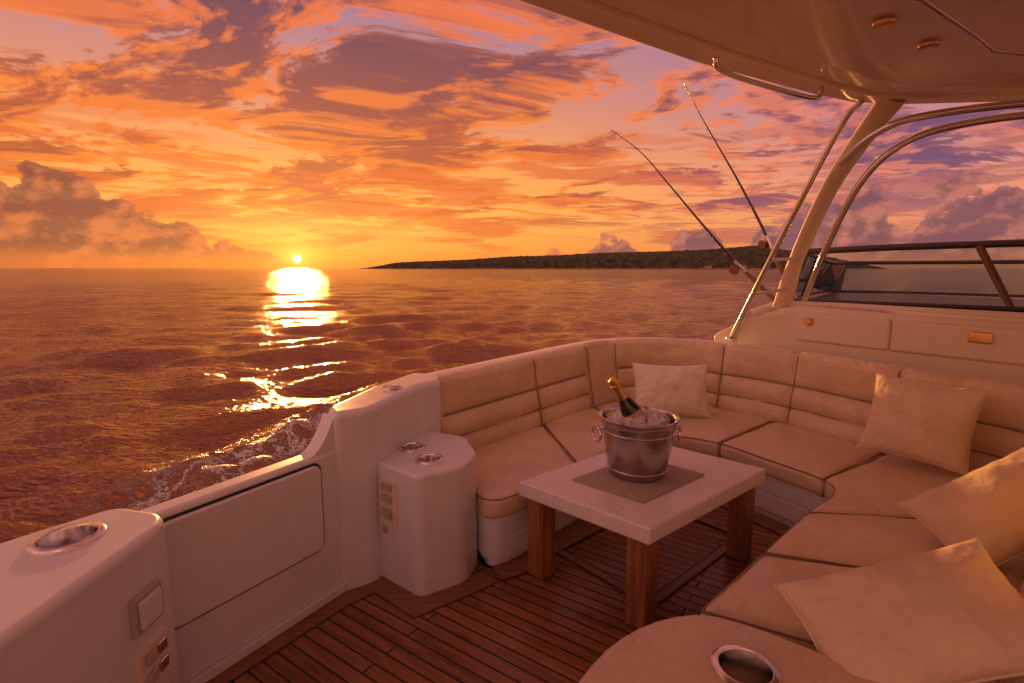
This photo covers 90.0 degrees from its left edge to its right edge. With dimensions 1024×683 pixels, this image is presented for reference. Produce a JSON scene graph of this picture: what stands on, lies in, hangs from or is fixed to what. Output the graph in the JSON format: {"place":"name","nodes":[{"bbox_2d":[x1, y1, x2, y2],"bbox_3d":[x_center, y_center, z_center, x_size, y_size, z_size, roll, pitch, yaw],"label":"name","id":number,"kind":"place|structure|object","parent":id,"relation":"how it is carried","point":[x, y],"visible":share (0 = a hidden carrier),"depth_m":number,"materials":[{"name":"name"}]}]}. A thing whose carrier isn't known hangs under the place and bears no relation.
{"place":"outdoors","nodes":[
{"label":"outdoors","id":0,"kind":"place"},
{"bbox_2d":[0,268,1023,543],"bbox_3d":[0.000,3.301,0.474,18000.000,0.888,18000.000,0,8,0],"label":"sea","id":1,"kind":"structure","parent":0,"point":[132,388],"depth_m":23.71,"materials":[{"name":"liquid"}]},
{"bbox_2d":[0,0,1023,682],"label":"motor yacht","id":2,"kind":"object","parent":1,"relation":"on","point":[342,548],"visible":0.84,"depth_m":3.05,"materials":[{"name":"white plastic"}]},
{"bbox_2d":[519,446,765,628],"bbox_3d":[0.890,1.198,3.440,1.450,0.639,0.904,-7,10,-38],"label":"coffee table","id":3,"kind":"object","parent":2,"relation":"on","point":[645,528],"visible":0.73,"depth_m":3.15,"materials":[{"name":"stone"}]},
{"bbox_2d":[572,464,704,502],"bbox_3d":[0.830,0.883,3.339,0.740,0.008,0.493,-7,10,-38],"label":"placemat","id":4,"kind":"object","parent":3,"relation":"on","point":[604,479],"visible":0.78,"depth_m":3.23,"materials":[{"name":"fabric"}]},
{"bbox_2d":[591,405,681,482],"bbox_3d":[0.830,0.656,3.377,0.515,0.430,0.515,7,11,42],"label":"ice bucket","id":5,"kind":"object","parent":4,"relation":"on","point":[638,449],"visible":0.87,"depth_m":3.22,"materials":[{"name":"metal"}]},
{"bbox_2d":[608,377,646,420],"bbox_3d":[0.781,0.451,3.321,0.332,0.461,0.154,0,8,0],"label":"champagne bottle","id":6,"kind":"object","parent":5,"relation":"in","point":[629,406],"visible":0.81,"depth_m":3.26,"materials":[{"name":"green glass"}]},
{"bbox_2d":[612,130,774,301],"bbox_3d":[2.224,-1.468,6.137,2.206,2.303,0.148,4,9,27],"label":"fishing rod","id":7,"kind":"object","parent":2,"relation":"attached to","point":[733,270],"visible":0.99,"depth_m":6.00,"materials":[{"name":"black plastic"}]},
{"bbox_2d":[437,338,1023,682],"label":"corner sofa","id":8,"kind":"object","parent":2,"relation":"on","point":[792,423],"visible":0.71,"depth_m":3.89,"materials":[{"name":"beige leather"}]},
{"bbox_2d":[632,363,709,416],"bbox_3d":[1.579,0.480,5.098,0.765,0.502,0.306,0,8,0],"label":"throw pillow","id":9,"kind":"object","parent":8,"relation":"on","point":[679,390],"visible":0.87,"depth_m":5.01,"materials":[{"name":"white fabric"}]},
{"bbox_2d":[775,538,1023,682],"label":"throw pillow","id":10,"kind":"object","parent":8,"relation":"on","point":[953,613],"visible":0.98,"depth_m":1.82,"materials":[{"name":"fabric"}]},
{"bbox_2d":[856,372,988,474],"bbox_3d":[3.018,0.586,3.801,0.360,0.591,0.669,-6,10,-36],"label":"throw pillow","id":11,"kind":"object","parent":8,"relation":"on","point":[933,424],"visible":1,"depth_m":3.69,"materials":[{"name":"fabric"}]},
{"bbox_2d":[897,447,1023,566],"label":"throw pillow","id":12,"kind":"object","parent":8,"relation":"on","point":[984,505],"visible":0.83,"depth_m":2.59,"materials":[{"name":"fabric"}]},
{"bbox_2d":[683,82,783,276],"bbox_3d":[2.840,-1.976,6.477,0.148,2.933,1.752,-6,10,-36],"label":"fishing rod","id":13,"kind":"object","parent":2,"relation":"on","point":[765,244],"visible":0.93,"depth_m":6.27,"materials":[{"name":"black plastic"}]},
{"bbox_2d":[0,0,1023,267],"label":"sky","id":14,"kind":"structure","parent":0,"point":[134,133],"materials":[{"name":"orange"}]},
{"bbox_2d":[358,246,886,268],"bbox_3d":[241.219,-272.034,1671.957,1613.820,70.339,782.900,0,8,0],"label":"headland","id":15,"kind":"structure","parent":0,"point":[753,257],"depth_m":1579.51,"materials":[{"name":"green plant"}]}
]}

